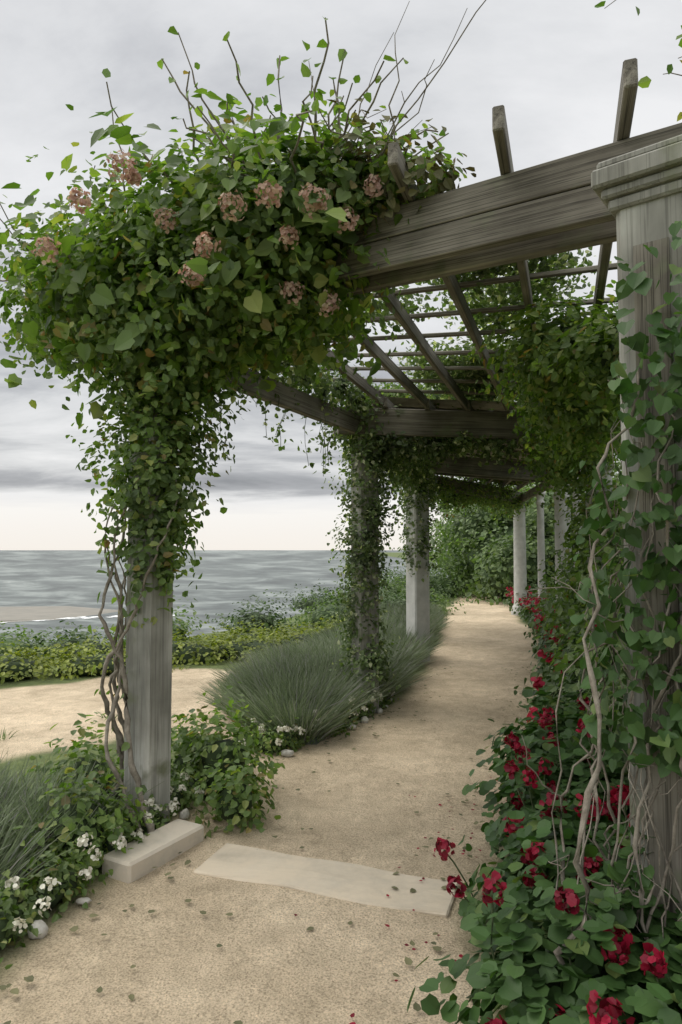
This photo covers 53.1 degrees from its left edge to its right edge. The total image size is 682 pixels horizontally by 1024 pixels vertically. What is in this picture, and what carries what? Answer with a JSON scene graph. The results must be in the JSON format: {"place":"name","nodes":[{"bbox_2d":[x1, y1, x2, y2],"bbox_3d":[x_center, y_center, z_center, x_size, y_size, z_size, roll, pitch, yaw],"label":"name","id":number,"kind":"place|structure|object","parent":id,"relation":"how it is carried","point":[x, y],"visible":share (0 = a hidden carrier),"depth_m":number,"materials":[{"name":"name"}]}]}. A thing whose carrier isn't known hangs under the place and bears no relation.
{"place":"outdoors","nodes":[
{"label":"outdoors","id":0,"kind":"place"},
{"bbox_2d":[0,606,117,622],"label":"sand spit","id":1,"kind":"object","parent":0,"point":[20,613],"depth_m":200.12,"materials":[{"name":"beige sand"}]},
{"bbox_2d":[0,747,163,897],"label":"grass","id":2,"kind":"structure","parent":0,"point":[22,799],"depth_m":3.47,"materials":[{"name":"green plant"}]},
{"bbox_2d":[0,40,439,443],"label":"climbing vine","id":3,"kind":"object","parent":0,"point":[165,269],"depth_m":3.48,"materials":[{"name":"green plant"}]},
{"bbox_2d":[31,149,384,316],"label":"flower clusters","id":4,"kind":"object","parent":3,"relation":"on","point":[131,176],"visible":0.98,"depth_m":3.01,"materials":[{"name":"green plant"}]},
{"bbox_2d":[0,88,417,427],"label":"large vine leaves","id":5,"kind":"object","parent":3,"relation":"attached to","point":[252,304],"visible":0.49,"depth_m":3.48,"materials":[{"name":"green plant"}]},
{"bbox_2d":[0,0,485,292],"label":"vine twigs","id":6,"kind":"object","parent":3,"relation":"attached to","point":[392,128],"visible":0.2,"depth_m":3.10,"materials":[{"name":"plant"}]},
{"bbox_2d":[0,16,444,286],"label":"vine leaves","id":7,"kind":"object","parent":6,"relation":"attached to","point":[295,123],"visible":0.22,"depth_m":3.15,"materials":[{"name":"green plant"}]},
{"bbox_2d":[286,98,475,224],"bbox_3d":[0.202,-1.587,3.265,0.890,0.616,0.709,0,-3,0],"label":"climbing vine","id":8,"kind":"object","parent":3,"relation":"on","point":[448,182],"visible":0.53,"depth_m":3.08,"materials":[{"name":"green plant"}]},
{"bbox_2d":[0,550,447,647],"bbox_3d":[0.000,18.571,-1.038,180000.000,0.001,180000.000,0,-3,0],"label":"sea","id":9,"kind":"structure","parent":0,"point":[75,579],"depth_m":392.50,"materials":[{"name":"liquid"}]},
{"bbox_2d":[2,614,174,622],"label":"surf foam","id":10,"kind":"object","parent":9,"relation":"on","point":[84,617],"depth_m":187.57,"materials":[{"name":"white"}]},
{"bbox_2d":[0,552,552,1023],"bbox_3d":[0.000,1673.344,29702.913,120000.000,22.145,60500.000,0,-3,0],"label":"ground","id":11,"kind":"structure","parent":0,"point":[270,960],"depth_m":3.32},
{"bbox_2d":[0,711,117,740],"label":"sand grass tufts","id":12,"kind":"object","parent":11,"relation":"on","point":[19,730],"depth_m":5.88,"materials":[{"name":"plant"}]},
{"bbox_2d":[27,808,189,938],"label":"edging stones","id":13,"kind":"object","parent":11,"relation":"on","point":[41,926],"visible":0.69,"depth_m":2.84,"materials":[{"name":"grey stone"}]},
{"bbox_2d":[0,738,250,969],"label":"path edging plants","id":14,"kind":"object","parent":11,"relation":"on","point":[12,909],"depth_m":3.09,"materials":[{"name":"green plant"}]},
{"bbox_2d":[5,739,245,933],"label":"white flowers","id":15,"kind":"object","parent":14,"relation":"on","point":[80,843],"visible":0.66,"depth_m":3.18,"materials":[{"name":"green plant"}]},
{"bbox_2d":[12,682,284,881],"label":"bed plants","id":16,"kind":"object","parent":11,"relation":"on","point":[186,737],"depth_m":3.98,"materials":[{"name":"green plant"}]},
{"bbox_2d":[123,348,174,833],"bbox_3d":[-1.128,0.456,4.033,0.205,3.340,0.205,-2,-4,32],"label":"post","id":17,"kind":"object","parent":11,"relation":"on","point":[149,660],"visible":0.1,"depth_m":3.92,"materials":[{"name":"grey wood"}]},
{"bbox_2d":[98,474,177,835],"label":"vine stems","id":18,"kind":"object","parent":17,"relation":"attached to","point":[119,672],"visible":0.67,"depth_m":3.86,"materials":[{"name":"plant"}]},
{"bbox_2d":[87,481,189,796],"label":"vine leaves","id":19,"kind":"object","parent":18,"relation":"attached to","point":[126,745],"visible":0.59,"depth_m":3.87,"materials":[{"name":"green plant"}]},
{"bbox_2d":[65,311,264,628],"bbox_3d":[-1.052,-0.237,4.064,1.201,1.966,1.185,0,-3,0],"label":"vine","id":20,"kind":"object","parent":17,"relation":"on","point":[183,420],"depth_m":3.91,"materials":[{"name":"green plant"}]},
{"bbox_2d":[225,368,359,433],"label":"side beam","id":21,"kind":"structure","parent":17,"relation":"attached to","point":[309,405],"depth_m":5.71,"materials":[{"name":"grey wood"}]},
{"bbox_2d":[192,366,367,482],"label":"hanging vines","id":22,"kind":"object","parent":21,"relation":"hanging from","point":[280,448],"visible":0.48,"depth_m":5.85,"materials":[{"name":"green plant"}]},
{"bbox_2d":[257,349,384,419],"bbox_3d":[-0.329,-1.213,5.786,0.721,0.750,3.365,-1,-4,25],"label":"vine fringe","id":23,"kind":"object","parent":21,"relation":"on","point":[329,386],"depth_m":6.14,"materials":[{"name":"green plant"}]},
{"bbox_2d":[312,186,615,287],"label":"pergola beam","id":24,"kind":"structure","parent":17,"relation":"attached to","point":[567,211],"depth_m":2.90,"materials":[{"name":"grey wood"}]},
{"bbox_2d":[327,123,681,248],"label":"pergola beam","id":25,"kind":"structure","parent":24,"relation":"on","point":[557,176],"depth_m":2.84,"materials":[{"name":"grey wood"}]},
{"bbox_2d":[102,819,203,882],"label":"stone block","id":26,"kind":"structure","parent":11,"relation":"on","point":[161,846],"depth_m":3.49,"materials":[{"name":"stone"}]},
{"bbox_2d":[0,610,387,684],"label":"hedge","id":27,"kind":"object","parent":11,"relation":"on","point":[61,662],"depth_m":9.72,"materials":[{"name":"green plant"}]},
{"bbox_2d":[0,546,483,656],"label":"shrubs","id":28,"kind":"object","parent":11,"relation":"on","point":[181,622],"depth_m":14.43,"materials":[{"name":"green plant"}]},
{"bbox_2d":[17,560,468,661],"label":"shrubs","id":29,"kind":"object","parent":11,"relation":"on","point":[242,611],"depth_m":13.59,"materials":[{"name":"plant"}]},
{"bbox_2d":[0,666,534,1023],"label":"fallen leaves","id":30,"kind":"object","parent":11,"relation":"on","point":[416,1005],"visible":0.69,"depth_m":2.97,"materials":[{"name":"brown plant"}]},
{"bbox_2d":[226,685,398,758],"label":"edging plants","id":31,"kind":"object","parent":11,"relation":"on","point":[298,744],"depth_m":5.52,"materials":[{"name":"green plant"}]},
{"bbox_2d":[251,689,394,745],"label":"white flowers","id":32,"kind":"object","parent":31,"relation":"on","point":[286,728],"visible":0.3,"depth_m":5.48,"materials":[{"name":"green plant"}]},
{"bbox_2d":[194,843,459,917],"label":"threshold slab","id":33,"kind":"structure","parent":11,"relation":"on","point":[360,884],"depth_m":3.30,"materials":[{"name":"stone"}]},
{"bbox_2d":[281,698,392,756],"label":"edging stones","id":34,"kind":"object","parent":11,"relation":"on","point":[286,753],"visible":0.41,"depth_m":6.09,"materials":[{"name":"grey stone"}]},
{"bbox_2d":[351,436,378,712],"bbox_3d":[0.240,0.760,6.868,0.220,3.050,0.220,1,-3,-23],"label":"post","id":35,"kind":"object","parent":11,"relation":"on","point":[361,631],"visible":0.32,"depth_m":6.78,"materials":[{"name":"grey wood"}]},
{"bbox_2d":[321,423,405,691],"bbox_3d":[0.227,0.345,6.891,0.866,2.975,0.828,0,-3,0],"label":"vine post","id":36,"kind":"object","parent":35,"relation":"attached to","point":[377,522],"depth_m":6.76,"materials":[{"name":"green plant"}]},
{"bbox_2d":[296,598,453,665],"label":"ornamental grass","id":37,"kind":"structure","parent":11,"relation":"on","point":[394,617],"depth_m":10.75,"materials":[{"name":"green plant"}]},
{"bbox_2d":[294,777,506,1023],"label":"fallen petals","id":38,"kind":"object","parent":11,"relation":"on","point":[396,980],"visible":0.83,"depth_m":2.96,"materials":[{"name":"plant"}]},
{"bbox_2d":[406,478,429,661],"bbox_3d":[1.120,0.933,9.963,0.260,3.050,0.260,2,-4,-29],"label":"post","id":39,"kind":"object","parent":11,"relation":"on","point":[417,605],"visible":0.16,"depth_m":9.86,"materials":[{"name":"wood"}]},
{"bbox_2d":[389,460,621,605],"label":"distant bushes","id":40,"kind":"object","parent":11,"relation":"on","point":[460,552],"depth_m":22.04,"materials":[{"name":"green plant"}]},
{"bbox_2d":[511,501,527,615],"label":"column","id":41,"kind":"structure","parent":11,"relation":"on","point":[520,569],"depth_m":16.85,"materials":[{"name":"wood"}]},
{"bbox_2d":[536,491,545,607],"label":"column","id":42,"kind":"structure","parent":11,"relation":"on","point":[540,535],"depth_m":14.43,"materials":[{"name":"wood"}]},
{"bbox_2d":[407,687,681,1023],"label":"geranium bush","id":43,"kind":"object","parent":11,"relation":"on","point":[535,923],"depth_m":2.11,"materials":[{"name":"green plant"}]},
{"bbox_2d":[433,697,667,1023],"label":"red flowers","id":44,"kind":"object","parent":43,"relation":"attached to","point":[570,896],"visible":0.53,"depth_m":2.44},
{"bbox_2d":[443,712,658,1023],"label":"flower stems","id":45,"kind":"object","parent":11,"relation":"on","point":[568,906],"visible":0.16,"depth_m":2.49,"materials":[{"name":"green plant"}]},
{"bbox_2d":[504,582,612,730],"bbox_3d":[5.475,2.126,18.277,2.681,1.149,28.460,-1,-3,17],"label":"hedge","id":46,"kind":"object","parent":11,"relation":"on","point":[553,681],"depth_m":6.25,"materials":[{"name":"green plant"}]},
{"bbox_2d":[505,586,596,722],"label":"red flowers","id":47,"kind":"object","parent":46,"relation":"on","point":[538,682],"visible":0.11,"depth_m":7.89,"materials":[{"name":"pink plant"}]},
{"bbox_2d":[550,484,568,601],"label":"column","id":48,"kind":"structure","parent":11,"relation":"on","point":[561,528],"depth_m":11.52,"materials":[{"name":"wood"}]},
{"bbox_2d":[433,472,545,482],"bbox_3d":[2.363,-0.673,10.973,3.678,0.270,0.057,2,-4,-31],"label":"cross plank","id":49,"kind":"object","parent":48,"relation":"on","point":[477,476],"visible":0.06,"depth_m":10.90,"materials":[{"name":"grey wood"}]},
{"bbox_2d":[466,400,481,451],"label":"rafter","id":50,"kind":"object","parent":49,"relation":"on","point":[469,406],"visible":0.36,"depth_m":6.91,"materials":[{"name":"grey wood"}]},
{"bbox_2d":[372,405,520,412],"bbox_3d":[1.609,-1.114,7.583,2.796,0.030,0.036,1,-3,-12],"label":"slat","id":51,"kind":"object","parent":50,"relation":"on","point":[399,407],"visible":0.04,"depth_m":7.45,"materials":[{"name":"grey wood"}]},
{"label":"rafter","id":52,"kind":"object","parent":49,"relation":"on","visible":0},
{"bbox_2d":[412,441,529,453],"bbox_3d":[2.333,-0.960,10.457,3.202,0.030,0.035,2,-3,-29],"label":"slat","id":53,"kind":"object","parent":52,"relation":"on","point":[515,451],"depth_m":10.67,"materials":[{"name":"grey wood"}]},
{"bbox_2d":[422,452,571,480],"bbox_3d":[2.507,-0.685,10.737,3.678,0.270,0.055,2,-4,-31],"label":"crossbeam","id":54,"kind":"object","parent":48,"relation":"on","point":[468,466],"visible":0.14,"depth_m":10.51,"materials":[{"name":"grey wood"}]},
{"bbox_2d":[520,483,550,502],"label":"side beam","id":55,"kind":"structure","parent":48,"relation":"on","point":[527,496],"depth_m":14.86,"materials":[{"name":"grey wood"}]},
{"bbox_2d":[568,491,571,571],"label":"column","id":56,"kind":"structure","parent":11,"relation":"on","point":[569,518],"depth_m":11.55,"materials":[{"name":"wood"}]},
{"bbox_2d":[571,470,581,570],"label":"column","id":57,"kind":"structure","parent":11,"relation":"on","point":[575,502],"depth_m":10.57,"materials":[{"name":"wood"}]},
{"bbox_2d":[548,478,623,627],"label":"vine column","id":58,"kind":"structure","parent":11,"relation":"on","point":[573,523],"depth_m":7.25,"materials":[{"name":"green plant"}]},
{"bbox_2d":[585,455,614,593],"bbox_3d":[2.770,0.732,7.271,0.435,2.950,0.435,0,-3,0],"label":"vine foliage","id":59,"kind":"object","parent":11,"relation":"on","point":[608,477],"depth_m":7.21,"materials":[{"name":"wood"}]},
{"bbox_2d":[333,428,534,443],"bbox_3d":[1.483,-0.878,7.299,3.161,0.270,0.055,1,-3,-9],"label":"cross plank","id":60,"kind":"object","parent":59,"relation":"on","point":[508,440],"visible":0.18,"depth_m":7.16,"materials":[{"name":"grey wood"}]},
{"bbox_2d":[176,233,398,408],"bbox_3d":[-0.158,-1.309,5.504,0.045,0.100,3.826,-2,-9,24],"label":"rafter","id":61,"kind":"object","parent":60,"relation":"on","point":[359,382],"visible":0.02,"depth_m":6.23,"materials":[{"name":"grey wood"}]},
{"bbox_2d":[383,397,390,407],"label":"rafter","id":62,"kind":"object","parent":60,"relation":"on","point":[387,402],"visible":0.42,"depth_m":6.79,"materials":[{"name":"grey wood"}]},
{"bbox_2d":[425,398,460,453],"bbox_3d":[1.382,-0.984,8.787,0.048,0.100,4.042,-1,-3,15],"label":"rafter","id":63,"kind":"object","parent":60,"relation":"on","point":[428,407],"visible":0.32,"depth_m":6.86,"materials":[{"name":"grey wood"}]},
{"bbox_2d":[337,407,619,439],"bbox_3d":[1.527,-0.896,7.022,3.162,0.270,0.056,0,-3,-9],"label":"crossbeam","id":64,"kind":"object","parent":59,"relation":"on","point":[430,423],"visible":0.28,"depth_m":6.92,"materials":[{"name":"grey wood"}]},
{"bbox_2d":[305,180,474,410],"bbox_3d":[0.638,-1.285,5.276,0.046,0.100,4.522,-2,-7,21],"label":"rafter","id":65,"kind":"object","parent":64,"relation":"on","point":[408,325],"visible":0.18,"depth_m":5.24,"materials":[{"name":"grey wood"}]},
{"bbox_2d":[343,349,507,357],"bbox_3d":[0.898,-1.310,5.616,2.654,0.032,0.036,1,-3,11],"label":"slat","id":66,"kind":"object","parent":65,"relation":"on","point":[456,352],"visible":0.16,"depth_m":5.62,"materials":[{"name":"grey wood"}]},
{"bbox_2d":[351,334,437,409],"bbox_3d":[0.245,-1.297,5.388,0.048,0.101,4.172,-1,-7,22],"label":"rafter","id":67,"kind":"object","parent":64,"relation":"on","point":[397,374],"visible":0.14,"depth_m":5.90,"materials":[{"name":"grey wood"}]},
{"bbox_2d":[323,323,610,342],"bbox_3d":[0.745,-1.354,5.221,2.675,0.034,0.036,1,-3,16],"label":"slat","id":68,"kind":"object","parent":67,"relation":"on","point":[443,334],"visible":0.16,"depth_m":5.20,"materials":[{"name":"grey wood"}]},
{"bbox_2d":[388,142,512,411],"bbox_3d":[1.042,-1.282,5.160,0.049,0.102,4.873,-1,-6,20],"label":"rafter","id":69,"kind":"object","parent":64,"relation":"on","point":[397,165],"visible":0.6,"depth_m":4.19,"materials":[{"name":"grey wood"}]},
{"bbox_2d":[332,378,516,383],"bbox_3d":[1.201,-1.225,6.396,2.670,0.030,0.037,1,-3,1],"label":"slat","id":70,"kind":"object","parent":69,"relation":"on","point":[431,380],"visible":0.18,"depth_m":6.38,"materials":[{"name":"grey wood"}]},
{"bbox_2d":[350,388,526,395],"bbox_3d":[1.353,-1.185,6.788,2.707,0.033,0.036,1,-3,-4],"label":"slat","id":71,"kind":"object","parent":69,"relation":"on","point":[426,391],"visible":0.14,"depth_m":6.74,"materials":[{"name":"grey wood"}]},
{"bbox_2d":[350,263,616,299],"bbox_3d":[0.441,-1.435,4.440,2.772,0.031,0.038,2,-3,26],"label":"slat","id":72,"kind":"object","parent":69,"relation":"on","point":[554,273],"visible":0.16,"depth_m":4.16,"materials":[{"name":"grey wood"}]},
{"bbox_2d":[365,297,617,322],"bbox_3d":[0.592,-1.392,4.828,2.715,0.030,0.035,1,-3,21],"label":"slat","id":73,"kind":"object","parent":69,"relation":"on","point":[473,311],"visible":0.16,"depth_m":4.68,"materials":[{"name":"grey wood"}]},
{"bbox_2d":[492,105,535,325],"bbox_3d":[1.437,-1.266,5.047,0.046,0.100,5.227,-1,-5,19],"label":"rafter","id":74,"kind":"object","parent":64,"relation":"on","point":[501,139],"visible":0.42,"depth_m":2.75,"materials":[{"name":"grey wood"}]},
{"bbox_2d":[592,58,637,315],"bbox_3d":[1.824,-1.262,4.937,0.045,0.100,5.582,-2,-5,18],"label":"rafter","id":75,"kind":"object","parent":64,"relation":"on","point":[627,98],"visible":0.42,"depth_m":2.47,"materials":[{"name":"grey wood"}]},
{"bbox_2d":[320,366,514,370],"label":"slat","id":76,"kind":"object","parent":75,"relation":"on","point":[430,368],"visible":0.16,"depth_m":6.02,"materials":[{"name":"grey wood"}]},
{"label":"side beam","id":77,"kind":"object","parent":59,"relation":"on","visible":0},
{"bbox_2d":[337,220,616,298],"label":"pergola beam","id":78,"kind":"structure","parent":77,"relation":"on","point":[583,237],"depth_m":3.09,"materials":[{"name":"grey wood"}]},
{"bbox_2d":[521,357,681,973],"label":"vine stems","id":79,"kind":"object","parent":11,"relation":"on","point":[587,800],"visible":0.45,"depth_m":2.13,"materials":[{"name":"brown plant"}]},
{"bbox_2d":[570,220,681,777],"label":"big vine leaves","id":80,"kind":"object","parent":79,"relation":"attached to","point":[666,741],"visible":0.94,"depth_m":2.13,"materials":[{"name":"green plant"}]},
{"bbox_2d":[616,192,681,910],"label":"post","id":81,"kind":"object","parent":11,"relation":"on","point":[649,221],"visible":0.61,"depth_m":2.26,"materials":[{"name":"grey wood"}]},
{"bbox_2d":[608,178,681,218],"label":"column capital","id":82,"kind":"object","parent":81,"relation":"attached to","point":[616,206],"visible":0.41,"depth_m":2.27,"materials":[{"name":"grey wood"}]},
{"bbox_2d":[601,165,681,205],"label":"column capital","id":83,"kind":"object","parent":82,"relation":"on","point":[643,183],"visible":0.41,"depth_m":2.26,"materials":[{"name":"grey wood"}]},
{"bbox_2d":[591,141,681,207],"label":"column capital","id":84,"kind":"object","parent":83,"relation":"on","point":[643,165],"visible":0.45,"depth_m":2.25,"materials":[{"name":"grey wood"}]},
{"bbox_2d":[597,134,681,168],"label":"column capital","id":85,"kind":"object","parent":84,"relation":"on","point":[646,149],"visible":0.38,"depth_m":2.25,"materials":[{"name":"grey wood"}]},
{"bbox_2d":[633,237,681,936],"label":"post panel","id":86,"kind":"object","parent":81,"relation":"attached to","point":[655,269],"visible":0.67,"depth_m":2.20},
{"bbox_2d":[192,630,442,744],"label":"ornamental grass","id":87,"kind":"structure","parent":0,"point":[302,679],"depth_m":6.40,"materials":[{"name":"green plant"}]},
{"bbox_2d":[0,0,681,549],"label":"sky","id":88,"kind":"structure","parent":0,"point":[554,67],"materials":[{"name":"grey"}]},
{"bbox_2d":[378,444,420,534],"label":"hanging vines","id":89,"kind":"object","parent":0,"point":[395,505],"visible":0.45,"depth_m":8.61,"materials":[{"name":"green plant"}]},
{"bbox_2d":[381,464,418,531],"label":"hanging vines","id":90,"kind":"object","parent":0,"point":[399,501],"visible":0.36,"depth_m":9.70,"materials":[{"name":"green plant"}]},
{"bbox_2d":[378,437,439,513],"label":"hanging vines","id":91,"kind":"object","parent":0,"point":[408,478],"visible":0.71,"depth_m":6.99,"materials":[{"name":"green plant"}]},
{"bbox_2d":[331,421,522,485],"bbox_3d":[0.900,-0.643,7.123,2.026,0.777,0.908,0,-3,0],"label":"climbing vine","id":92,"kind":"object","parent":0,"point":[452,446],"depth_m":7.00,"materials":[{"name":"green plant"}]},
{"bbox_2d":[354,246,611,409],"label":"vine roof top","id":93,"kind":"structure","parent":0,"point":[497,293],"depth_m":4.87,"materials":[{"name":"green plant"}]},
{"bbox_2d":[381,374,619,520],"bbox_3d":[2.585,-0.686,12.161,5.010,1.715,10.799,0,-3,0],"label":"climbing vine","id":94,"kind":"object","parent":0,"point":[470,500],"depth_m":14.29,"materials":[{"name":"green plant"}]},
{"bbox_2d":[330,401,438,513],"bbox_3d":[0.673,-0.603,8.435,0.932,1.175,3.940,-1,-3,14],"label":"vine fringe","id":95,"kind":"object","parent":94,"relation":"attached to","point":[415,478],"depth_m":8.51,"materials":[{"name":"green plant"}]},
{"bbox_2d":[391,465,443,581],"bbox_3d":[1.120,0.043,10.019,0.793,1.993,0.778,0,-3,0],"label":"vine post","id":96,"kind":"object","parent":95,"relation":"attached to","point":[419,549],"depth_m":9.86,"materials":[{"name":"green plant"}]},
{"bbox_2d":[365,395,535,485],"bbox_3d":[2.545,-0.903,11.978,2.484,0.040,10.744,-1,-3,12],"label":"roof dry vine mat","id":97,"kind":"object","parent":94,"relation":"on","point":[412,402],"visible":0.03,"depth_m":7.36,"materials":[{"name":"green plant"}]},
{"bbox_2d":[467,280,621,512],"bbox_3d":[1.959,-0.770,5.585,1.527,1.381,4.978,-1,-3,19],"label":"climbing vine","id":98,"kind":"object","parent":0,"point":[566,432],"depth_m":4.39,"materials":[{"name":"green plant"}]},
{"bbox_2d":[522,409,628,779],"bbox_3d":[4.060,0.583,7.859,3.830,3.047,13.625,-1,-3,15],"label":"climbing vine","id":99,"kind":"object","parent":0,"point":[558,605],"depth_m":5.72,"materials":[{"name":"green plant"}]},
{"bbox_2d":[595,0,681,120],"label":"leaves","id":100,"kind":"object","parent":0,"point":[644,82],"depth_m":3.28,"materials":[{"name":"green plant"}]},
{"bbox_3d":[1.420,1.028,12.562,0.435,2.950,0.435,0,-3,0],"label":"column","id":101,"kind":"object","parent":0,"visible":0},
{"bbox_2d":[430,475,521,502],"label":"pergola beam","id":102,"kind":"structure","parent":101,"relation":"on","point":[455,483],"depth_m":14.21,"materials":[{"name":"grey wood"}]},
{"label":"cross plank","id":103,"kind":"object","parent":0,"visible":0},
{"bbox_2d":[485,454,511,484],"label":"rafter","id":104,"kind":"object","parent":103,"relation":"on","point":[489,480],"visible":0.2,"depth_m":13.96,"materials":[{"name":"grey wood"}]},
{"bbox_2d":[502,459,534,487],"bbox_3d":[3.451,-0.714,13.671,0.048,0.102,5.295,0,-3,7],"label":"rafter","id":105,"kind":"object","parent":103,"relation":"on","point":[505,482],"visible":0.06,"depth_m":14.84,"materials":[{"name":"grey wood"}]},
{"bbox_2d":[453,453,535,462],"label":"slat","id":106,"kind":"object","parent":105,"relation":"on","point":[467,454],"visible":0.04,"depth_m":11.46,"materials":[{"name":"grey wood"}]},
{"bbox_2d":[513,481,528,491],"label":"rafter","id":107,"kind":"object","parent":103,"relation":"on","point":[519,487],"visible":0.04,"depth_m":15.38,"materials":[{"name":"grey wood"}]}
]}

